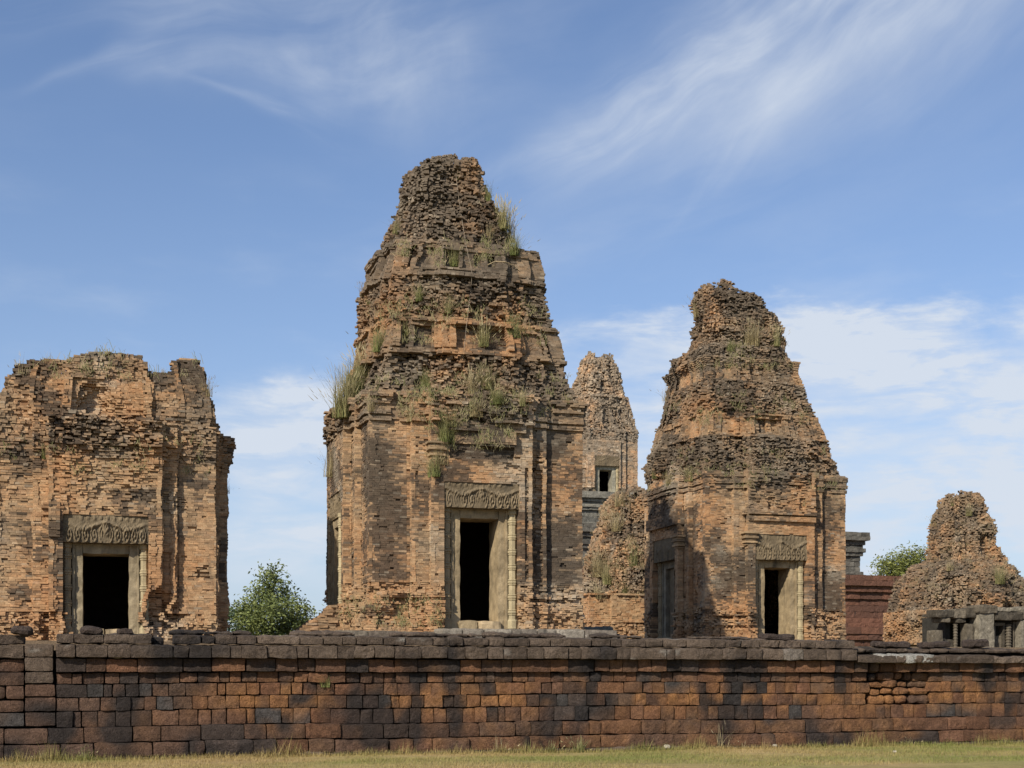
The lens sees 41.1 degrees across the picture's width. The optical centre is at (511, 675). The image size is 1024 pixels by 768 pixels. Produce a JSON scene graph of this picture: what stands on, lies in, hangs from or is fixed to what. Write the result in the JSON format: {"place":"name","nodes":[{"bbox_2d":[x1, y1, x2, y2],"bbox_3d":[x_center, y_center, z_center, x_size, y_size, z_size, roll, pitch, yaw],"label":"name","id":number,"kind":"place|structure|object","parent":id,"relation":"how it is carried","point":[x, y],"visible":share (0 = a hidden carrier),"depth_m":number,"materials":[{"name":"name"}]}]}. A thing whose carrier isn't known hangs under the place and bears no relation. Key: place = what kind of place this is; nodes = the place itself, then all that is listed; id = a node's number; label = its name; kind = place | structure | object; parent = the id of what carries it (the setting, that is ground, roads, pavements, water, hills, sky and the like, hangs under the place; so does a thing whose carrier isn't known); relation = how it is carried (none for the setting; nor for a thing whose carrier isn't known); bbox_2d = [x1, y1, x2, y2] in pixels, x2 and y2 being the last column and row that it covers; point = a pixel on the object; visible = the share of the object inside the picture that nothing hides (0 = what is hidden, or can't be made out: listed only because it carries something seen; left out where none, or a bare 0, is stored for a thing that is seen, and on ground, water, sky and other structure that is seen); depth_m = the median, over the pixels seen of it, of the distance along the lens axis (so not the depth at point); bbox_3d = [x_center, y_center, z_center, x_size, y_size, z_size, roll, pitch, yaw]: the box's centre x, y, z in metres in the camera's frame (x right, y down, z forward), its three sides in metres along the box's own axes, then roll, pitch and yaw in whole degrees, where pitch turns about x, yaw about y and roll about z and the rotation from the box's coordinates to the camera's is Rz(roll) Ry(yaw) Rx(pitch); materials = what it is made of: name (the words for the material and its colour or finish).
{"place":"outdoors","nodes":[
{"label":"outdoors","id":0,"kind":"place"},
{"bbox_2d":[0,726,1023,767],"bbox_3d":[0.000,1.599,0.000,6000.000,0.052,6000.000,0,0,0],"label":"ground","id":1,"kind":"structure","parent":0,"point":[995,763],"depth_m":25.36,"materials":[{"name":"green plant"}]},
{"bbox_2d":[0,635,56,744],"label":"wall end","id":2,"kind":"structure","parent":1,"relation":"on","point":[28,699],"depth_m":26.10,"materials":[{"name":"brown stone"}]},
{"bbox_2d":[10,626,33,636],"bbox_3d":[-9.403,-0.863,26.190,0.422,0.215,0.464,3,-1,-17],"label":"loose stone","id":3,"kind":"object","parent":2,"relation":"on","point":[26,631],"visible":1,"depth_m":26.01,"materials":[{"name":"grey stone"}]},
{"bbox_2d":[62,744,97,758],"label":"weed","id":4,"kind":"object","parent":1,"relation":"on","point":[86,754],"visible":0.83,"depth_m":25.96,"materials":[{"name":"green plant"}]},
{"bbox_2d":[227,606,238,630],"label":"leafy tree","id":5,"kind":"object","parent":1,"relation":"on","point":[231,613],"visible":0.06,"depth_m":88.12,"materials":[{"name":"green plant"}]},
{"bbox_2d":[227,559,323,635],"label":"leafy tree","id":6,"kind":"object","parent":1,"relation":"on","point":[269,607],"visible":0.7,"depth_m":91.30,"materials":[{"name":"green plant"}]},
{"bbox_2d":[490,739,519,752],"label":"weed","id":7,"kind":"object","parent":1,"relation":"on","point":[501,745],"visible":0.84,"depth_m":28.38,"materials":[{"name":"green plant"}]},
{"bbox_2d":[0,629,1023,760],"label":"enclosure wall","id":8,"kind":"structure","parent":1,"relation":"on","point":[143,695],"depth_m":28.76,"materials":[{"name":"brown stone"}]},
{"bbox_2d":[79,626,102,634],"bbox_3d":[-8.180,-0.876,26.544,0.448,0.194,0.445,2,-1,-17],"label":"loose stone","id":9,"kind":"object","parent":8,"relation":"on","point":[89,630],"visible":1,"depth_m":26.37,"materials":[{"name":"grey stone"}]},
{"bbox_2d":[116,628,133,633],"bbox_3d":[-7.601,-0.875,26.775,0.311,0.127,0.432,-4,1,-22],"label":"loose stone","id":10,"kind":"object","parent":8,"relation":"on","point":[124,631],"visible":0.97,"depth_m":26.59,"materials":[{"name":"grey stone"}]},
{"bbox_2d":[318,672,332,686],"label":"plant","id":11,"kind":"object","parent":8,"relation":"attached to","point":[325,684],"depth_m":27.70,"materials":[{"name":"green plant"}]},
{"bbox_2d":[758,633,794,640],"bbox_3d":[5.990,-0.870,30.877,0.769,0.179,0.476,1,0,-17],"label":"loose stone","id":12,"kind":"object","parent":8,"relation":"on","point":[784,637],"visible":0.89,"depth_m":30.71,"materials":[{"name":"grey stone"}]},
{"bbox_2d":[870,641,910,648],"bbox_3d":[8.808,-0.738,31.785,0.915,0.188,0.448,2,-1,-17],"label":"loose stone","id":13,"kind":"object","parent":8,"relation":"on","point":[900,644],"visible":0.99,"depth_m":31.60,"materials":[{"name":"grey stone"}]},
{"bbox_2d":[917,641,950,647],"bbox_3d":[9.934,-0.737,32.135,0.731,0.169,0.469,-1,0,-17],"label":"loose stone","id":14,"kind":"object","parent":8,"relation":"on","point":[938,644],"visible":1,"depth_m":31.95,"materials":[{"name":"grey stone"}]},
{"bbox_2d":[961,639,988,647],"bbox_3d":[11.010,-0.765,32.430,0.536,0.230,0.432,-2,1,-17],"label":"loose stone","id":15,"kind":"object","parent":8,"relation":"on","point":[974,643],"visible":1,"depth_m":32.27,"materials":[{"name":"grey stone"}]},
{"bbox_2d":[10,640,1023,649],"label":"terrace","id":16,"kind":"structure","parent":1,"relation":"on","point":[54,643],"depth_m":30.62,"materials":[{"name":"stone"}]},
{"bbox_2d":[0,351,235,640],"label":"brick tower","id":17,"kind":"structure","parent":16,"relation":"on","point":[142,551],"depth_m":35.87,"materials":[{"name":"brown brick"}]},
{"bbox_2d":[8,355,49,373],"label":"grass tuft","id":18,"kind":"object","parent":17,"relation":"on","point":[19,371],"visible":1,"depth_m":35.57,"materials":[{"name":"green plant"}]},
{"bbox_2d":[20,442,45,458],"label":"grass tuft","id":19,"kind":"object","parent":17,"relation":"on","point":[42,456],"visible":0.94,"depth_m":35.24,"materials":[{"name":"green plant"}]},
{"bbox_2d":[1,339,210,475],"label":"dry grass","id":20,"kind":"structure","parent":17,"relation":"on","point":[87,363],"depth_m":35.89,"materials":[{"name":"beige plant"}]},
{"bbox_2d":[190,375,215,396],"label":"grass tuft","id":21,"kind":"object","parent":17,"relation":"on","point":[208,393],"visible":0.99,"depth_m":36.88,"materials":[{"name":"green plant"}]},
{"bbox_2d":[320,630,434,636],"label":"stone plinth","id":22,"kind":"structure","parent":16,"relation":"on","point":[372,633],"depth_m":37.42,"materials":[{"name":"stone"}]},
{"bbox_2d":[322,153,587,631],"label":"brick tower","id":23,"kind":"structure","parent":16,"relation":"on","point":[489,537],"depth_m":39.13,"materials":[{"name":"brown brick"}]},
{"bbox_2d":[296,605,339,630],"bbox_3d":[-5.624,-1.510,40.121,1.496,1.147,1.185,0,0,-17],"label":"brick stub","id":24,"kind":"object","parent":23,"relation":"on","point":[326,618],"visible":0.62,"depth_m":39.68,"materials":[{"name":"brown brick"}]},
{"bbox_2d":[311,450,333,477],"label":"grass tuft","id":25,"kind":"object","parent":23,"relation":"on","point":[330,467],"visible":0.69,"depth_m":41.14,"materials":[{"name":"plant"}]},
{"bbox_2d":[310,362,368,419],"bbox_3d":[-4.885,-8.287,39.460,2.124,1.733,2.585,0,0,22],"label":"grass tuft","id":26,"kind":"object","parent":23,"relation":"on","point":[341,407],"visible":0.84,"depth_m":39.18,"materials":[{"name":"green plant"}]},
{"bbox_2d":[311,358,369,395],"bbox_3d":[-4.649,-8.791,40.177,2.157,1.270,1.848,0,0,28],"label":"grass tuft","id":27,"kind":"object","parent":23,"relation":"on","point":[360,385],"visible":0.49,"depth_m":39.92,"materials":[{"name":"green plant"}]},
{"bbox_2d":[326,342,371,377],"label":"grass tuft","id":28,"kind":"object","parent":23,"relation":"on","point":[358,362],"visible":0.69,"depth_m":40.24,"materials":[{"name":"plant"}]},
{"bbox_2d":[349,390,382,411],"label":"grass tuft","id":29,"kind":"object","parent":23,"relation":"on","point":[372,407],"visible":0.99,"depth_m":37.83,"materials":[{"name":"plant"}]},
{"bbox_2d":[347,322,397,351],"bbox_3d":[-3.841,-9.779,39.235,1.846,1.000,1.583,0,0,-4],"label":"grass tuft","id":30,"kind":"object","parent":23,"relation":"on","point":[376,348],"visible":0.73,"depth_m":39.05,"materials":[{"name":"plant"}]},
{"bbox_2d":[383,214,405,233],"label":"grass tuft","id":31,"kind":"object","parent":23,"relation":"on","point":[396,227],"visible":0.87,"depth_m":40.74,"materials":[{"name":"green plant"}]},
{"bbox_2d":[386,399,421,421],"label":"grass tuft","id":32,"kind":"object","parent":23,"relation":"on","point":[410,418],"visible":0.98,"depth_m":38.11,"materials":[{"name":"beige plant"}]},
{"bbox_2d":[380,304,449,335],"bbox_3d":[-2.936,-10.212,39.081,1.840,1.008,1.768,0,0,-35],"label":"grass tuft","id":33,"kind":"object","parent":23,"relation":"on","point":[403,332],"visible":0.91,"depth_m":38.90,"materials":[{"name":"green plant"}]},
{"bbox_2d":[405,281,434,301],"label":"grass tuft","id":34,"kind":"object","parent":23,"relation":"on","point":[418,295],"visible":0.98,"depth_m":38.78,"materials":[{"name":"green plant"}]},
{"bbox_2d":[405,450,448,477],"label":"grass tuft","id":35,"kind":"object","parent":23,"relation":"on","point":[435,471],"visible":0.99,"depth_m":38.01,"materials":[{"name":"green plant"}]},
{"bbox_2d":[405,366,448,386],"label":"grass tuft","id":36,"kind":"object","parent":23,"relation":"on","point":[427,379],"visible":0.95,"depth_m":38.55,"materials":[{"name":"green plant"}]},
{"bbox_2d":[417,434,452,464],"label":"grass tuft","id":37,"kind":"object","parent":23,"relation":"on","point":[436,462],"visible":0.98,"depth_m":38.03,"materials":[{"name":"green plant"}]},
{"bbox_2d":[431,293,461,314],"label":"grass tuft","id":38,"kind":"object","parent":23,"relation":"on","point":[448,308],"visible":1,"depth_m":38.94,"materials":[{"name":"green plant"}]},
{"bbox_2d":[433,405,466,426],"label":"grass tuft","id":39,"kind":"object","parent":23,"relation":"on","point":[451,422],"visible":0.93,"depth_m":38.04,"materials":[{"name":"green plant"}]},
{"bbox_2d":[338,230,571,629],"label":"dry grass","id":40,"kind":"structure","parent":23,"relation":"on","point":[448,388],"depth_m":38.57,"materials":[{"name":"brown plant"}]},
{"bbox_2d":[441,242,469,266],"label":"grass tuft","id":41,"kind":"object","parent":23,"relation":"on","point":[455,262],"visible":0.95,"depth_m":39.35,"materials":[{"name":"green plant"}]},
{"bbox_2d":[428,408,496,443],"bbox_3d":[-1.821,-7.099,38.191,2.078,1.162,2.197,0,0,-40],"label":"grass tuft","id":42,"kind":"object","parent":23,"relation":"on","point":[446,433],"visible":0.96,"depth_m":38.01,"materials":[{"name":"green plant"}]},
{"bbox_2d":[456,178,471,354],"bbox_3d":[-1.380,-11.904,39.803,0.326,6.028,1.916,0,0,-8],"label":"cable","id":43,"kind":"object","parent":23,"relation":"hanging from","point":[470,266],"visible":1,"depth_m":39.35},
{"bbox_2d":[454,364,495,393],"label":"grass tuft","id":44,"kind":"object","parent":23,"relation":"on","point":[470,376],"visible":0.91,"depth_m":38.70,"materials":[{"name":"plant"}]},
{"bbox_2d":[451,389,507,417],"bbox_3d":[-0.975,-7.703,38.381,1.894,0.880,1.848,0,0,-27],"label":"grass tuft","id":45,"kind":"object","parent":23,"relation":"on","point":[475,413],"visible":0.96,"depth_m":38.19,"materials":[{"name":"plant"}]},
{"bbox_2d":[461,359,508,389],"bbox_3d":[-0.927,-8.624,39.105,2.041,0.886,1.347,0,0,19],"label":"grass tuft","id":46,"kind":"object","parent":23,"relation":"on","point":[486,382],"visible":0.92,"depth_m":38.90,"materials":[{"name":"green plant"}]},
{"bbox_2d":[459,315,515,347],"bbox_3d":[-0.847,-9.911,39.094,1.629,0.928,1.695,0,0,-35],"label":"grass tuft","id":47,"kind":"object","parent":23,"relation":"on","point":[485,342],"visible":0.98,"depth_m":39.11,"materials":[{"name":"plant"}]},
{"bbox_2d":[481,181,499,201],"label":"grass tuft","id":48,"kind":"object","parent":23,"relation":"on","point":[488,196],"visible":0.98,"depth_m":40.80,"materials":[{"name":"green plant"}]},
{"bbox_2d":[484,223,499,239],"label":"grass tuft","id":49,"kind":"object","parent":23,"relation":"on","point":[488,232],"visible":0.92,"depth_m":40.43,"materials":[{"name":"plant"}]},
{"bbox_2d":[468,379,521,404],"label":"grass tuft","id":50,"kind":"object","parent":23,"relation":"on","point":[497,399],"visible":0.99,"depth_m":38.26,"materials":[{"name":"green plant"}]},
{"bbox_2d":[479,192,520,230],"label":"grass tuft","id":51,"kind":"object","parent":23,"relation":"on","point":[504,216],"visible":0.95,"depth_m":40.70,"materials":[{"name":"beige plant"}]},
{"bbox_2d":[487,261,518,269],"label":"dry vine","id":52,"kind":"object","parent":23,"relation":"attached to","point":[502,261],"visible":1,"depth_m":39.74,"materials":[{"name":"beige plant"}]},
{"bbox_2d":[477,408,529,426],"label":"grass tuft","id":53,"kind":"object","parent":23,"relation":"on","point":[497,425],"visible":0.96,"depth_m":38.45,"materials":[{"name":"green plant"}]},
{"bbox_2d":[501,206,524,242],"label":"grass tuft","id":54,"kind":"object","parent":23,"relation":"on","point":[514,228],"visible":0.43,"depth_m":41.19,"materials":[{"name":"beige plant"}]},
{"bbox_2d":[495,308,542,338],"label":"grass tuft","id":55,"kind":"object","parent":23,"relation":"on","point":[515,331],"visible":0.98,"depth_m":39.41,"materials":[{"name":"green plant"}]},
{"bbox_2d":[505,229,538,255],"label":"grass tuft","id":56,"kind":"object","parent":23,"relation":"on","point":[512,251],"visible":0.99,"depth_m":39.98,"materials":[{"name":"green plant"}]},
{"bbox_2d":[508,384,535,407],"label":"grass tuft","id":57,"kind":"object","parent":23,"relation":"on","point":[522,399],"visible":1,"depth_m":38.53,"materials":[{"name":"plant"}]},
{"bbox_2d":[519,319,544,335],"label":"grass tuft","id":58,"kind":"object","parent":23,"relation":"on","point":[528,328],"visible":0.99,"depth_m":39.86,"materials":[{"name":"green plant"}]},
{"bbox_2d":[434,628,616,637],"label":"stone plinth","id":59,"kind":"structure","parent":16,"relation":"on","point":[575,633],"depth_m":37.77,"materials":[{"name":"stone"}]},
{"bbox_2d":[584,626,619,634],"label":"fallen slabs","id":60,"kind":"structure","parent":16,"relation":"on","point":[599,628],"depth_m":47.11,"materials":[{"name":"stone"}]},
{"bbox_2d":[581,485,645,638],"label":"ruined tower","id":61,"kind":"structure","parent":16,"relation":"on","point":[622,614],"depth_m":61.33,"materials":[{"name":"brick"}]},
{"bbox_2d":[582,542,619,577],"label":"grass tuft","id":62,"kind":"object","parent":61,"relation":"on","point":[596,566],"visible":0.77,"depth_m":62.12,"materials":[{"name":"green plant"}]},
{"bbox_2d":[586,579,622,598],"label":"grass tuft","id":63,"kind":"object","parent":61,"relation":"on","point":[597,591],"visible":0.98,"depth_m":60.02,"materials":[{"name":"plant"}]},
{"bbox_2d":[589,555,622,584],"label":"grass tuft","id":64,"kind":"object","parent":61,"relation":"on","point":[607,580],"visible":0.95,"depth_m":61.27,"materials":[{"name":"green plant"}]},
{"bbox_2d":[587,489,644,599],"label":"dry grass","id":65,"kind":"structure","parent":61,"relation":"on","point":[605,514],"depth_m":61.49,"materials":[{"name":"beige plant"}]},
{"bbox_2d":[609,487,629,506],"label":"grass tuft","id":66,"kind":"object","parent":61,"relation":"on","point":[618,504],"visible":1,"depth_m":62.12,"materials":[{"name":"brown plant"}]},
{"bbox_2d":[602,512,638,531],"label":"grass tuft","id":67,"kind":"object","parent":61,"relation":"on","point":[614,528],"visible":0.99,"depth_m":61.65,"materials":[{"name":"plant"}]},
{"bbox_2d":[613,576,632,592],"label":"grass tuft","id":68,"kind":"object","parent":61,"relation":"on","point":[624,590],"visible":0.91,"depth_m":61.06,"materials":[{"name":"green plant"}]},
{"bbox_2d":[619,543,642,566],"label":"grass tuft","id":69,"kind":"object","parent":61,"relation":"on","point":[633,562],"visible":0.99,"depth_m":61.10,"materials":[{"name":"green plant"}]},
{"bbox_2d":[582,491,901,645],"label":"stepped pyramid","id":70,"kind":"object","parent":16,"relation":"on","point":[867,597],"visible":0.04,"depth_m":95.38,"materials":[{"name":"stone"}]},
{"bbox_2d":[572,351,638,492],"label":"brick tower","id":71,"kind":"structure","parent":70,"relation":"on","point":[610,435],"depth_m":109.40,"materials":[{"name":"brown brick"}]},
{"bbox_2d":[641,279,847,640],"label":"brick tower","id":72,"kind":"structure","parent":16,"relation":"on","point":[754,560],"depth_m":51.13,"materials":[{"name":"brown brick"}]},
{"bbox_2d":[644,469,658,478],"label":"grass tuft","id":73,"kind":"object","parent":72,"relation":"on","point":[652,474],"visible":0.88,"depth_m":53.58,"materials":[{"name":"green plant"}]},
{"bbox_2d":[650,385,666,402],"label":"grass tuft","id":74,"kind":"object","parent":72,"relation":"on","point":[664,394],"visible":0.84,"depth_m":54.68,"materials":[{"name":"green plant"}]},
{"bbox_2d":[653,467,677,483],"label":"grass tuft","id":75,"kind":"object","parent":72,"relation":"on","point":[667,477],"visible":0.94,"depth_m":51.69,"materials":[{"name":"green plant"}]},
{"bbox_2d":[670,568,675,636],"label":"door panel","id":76,"kind":"structure","parent":72,"relation":"in","point":[672,572],"depth_m":53.02,"materials":[{"name":"grey stone"}]},
{"bbox_2d":[665,465,697,481],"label":"grass tuft","id":77,"kind":"object","parent":72,"relation":"on","point":[690,478],"visible":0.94,"depth_m":50.90,"materials":[{"name":"green plant"}]},
{"bbox_2d":[683,294,698,318],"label":"grass tuft","id":78,"kind":"object","parent":72,"relation":"on","point":[695,309],"visible":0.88,"depth_m":53.37,"materials":[{"name":"beige plant"}]},
{"bbox_2d":[718,338,737,350],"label":"grass tuft","id":79,"kind":"object","parent":72,"relation":"on","point":[732,348],"visible":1,"depth_m":51.48,"materials":[{"name":"plant"}]},
{"bbox_2d":[647,338,838,495],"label":"dry grass","id":80,"kind":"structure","parent":72,"relation":"on","point":[747,419],"depth_m":51.02,"materials":[{"name":"brown plant"}]},
{"bbox_2d":[730,317,774,346],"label":"grass tuft","id":81,"kind":"object","parent":72,"relation":"on","point":[751,339],"visible":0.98,"depth_m":51.83,"materials":[{"name":"beige plant"}]},
{"bbox_2d":[758,323,789,346],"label":"grass tuft","id":82,"kind":"object","parent":72,"relation":"on","point":[775,338],"visible":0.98,"depth_m":52.05,"materials":[{"name":"plant"}]},
{"bbox_2d":[922,604,1023,646],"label":"sandstone ruin","id":83,"kind":"object","parent":16,"relation":"on","point":[995,626],"visible":0.89,"depth_m":46.36,"materials":[{"name":"grey stone"}]},
{"bbox_2d":[994,623,1004,646],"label":"window frame","id":84,"kind":"structure","parent":83,"relation":"in","point":[1001,625],"depth_m":46.77,"materials":[{"name":"stone"}]},
{"bbox_2d":[1008,622,1015,646],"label":"window frame","id":85,"kind":"structure","parent":83,"relation":"in","point":[1012,623],"depth_m":46.89,"materials":[{"name":"stone"}]},
{"bbox_2d":[545,740,564,751],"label":"weed","id":86,"kind":"object","parent":1,"relation":"on","point":[552,746],"visible":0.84,"depth_m":28.70,"materials":[{"name":"green plant"}]},
{"bbox_2d":[561,735,592,751],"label":"weed","id":87,"kind":"object","parent":1,"relation":"on","point":[579,744],"visible":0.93,"depth_m":28.88,"materials":[{"name":"green plant"}]},
{"bbox_2d":[711,720,732,748],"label":"weed","id":88,"kind":"object","parent":1,"relation":"on","point":[722,740],"visible":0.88,"depth_m":29.89,"materials":[{"name":"green plant"}]},
{"bbox_2d":[869,541,927,575],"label":"leafy tree","id":89,"kind":"object","parent":1,"relation":"on","point":[898,565],"visible":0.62,"depth_m":169.35,"materials":[{"name":"green plant"}]},
{"bbox_2d":[0,0,1023,631],"label":"sky","id":90,"kind":"structure","parent":0,"point":[219,180],"materials":[{"name":"blue"}]},
{"bbox_2d":[882,490,1023,646],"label":"ruined tower","id":91,"kind":"structure","parent":0,"point":[907,608],"depth_m":75.17,"materials":[{"name":"brick"}]},
{"bbox_2d":[943,561,956,570],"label":"grass tuft","id":92,"kind":"object","parent":91,"relation":"on","point":[949,568],"visible":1,"depth_m":73.49,"materials":[{"name":"plant"}]},
{"bbox_2d":[893,499,1023,618],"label":"dry grass","id":93,"kind":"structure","parent":91,"relation":"on","point":[930,585],"depth_m":75.06,"materials":[{"name":"beige plant"}]},
{"bbox_2d":[964,505,974,515],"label":"grass tuft","id":94,"kind":"object","parent":91,"relation":"on","point":[967,514],"visible":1,"depth_m":75.13,"materials":[{"name":"green plant"}]},
{"bbox_2d":[989,561,1017,584],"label":"grass tuft","id":95,"kind":"object","parent":91,"relation":"on","point":[1000,578],"visible":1,"depth_m":73.09,"materials":[{"name":"plant"}]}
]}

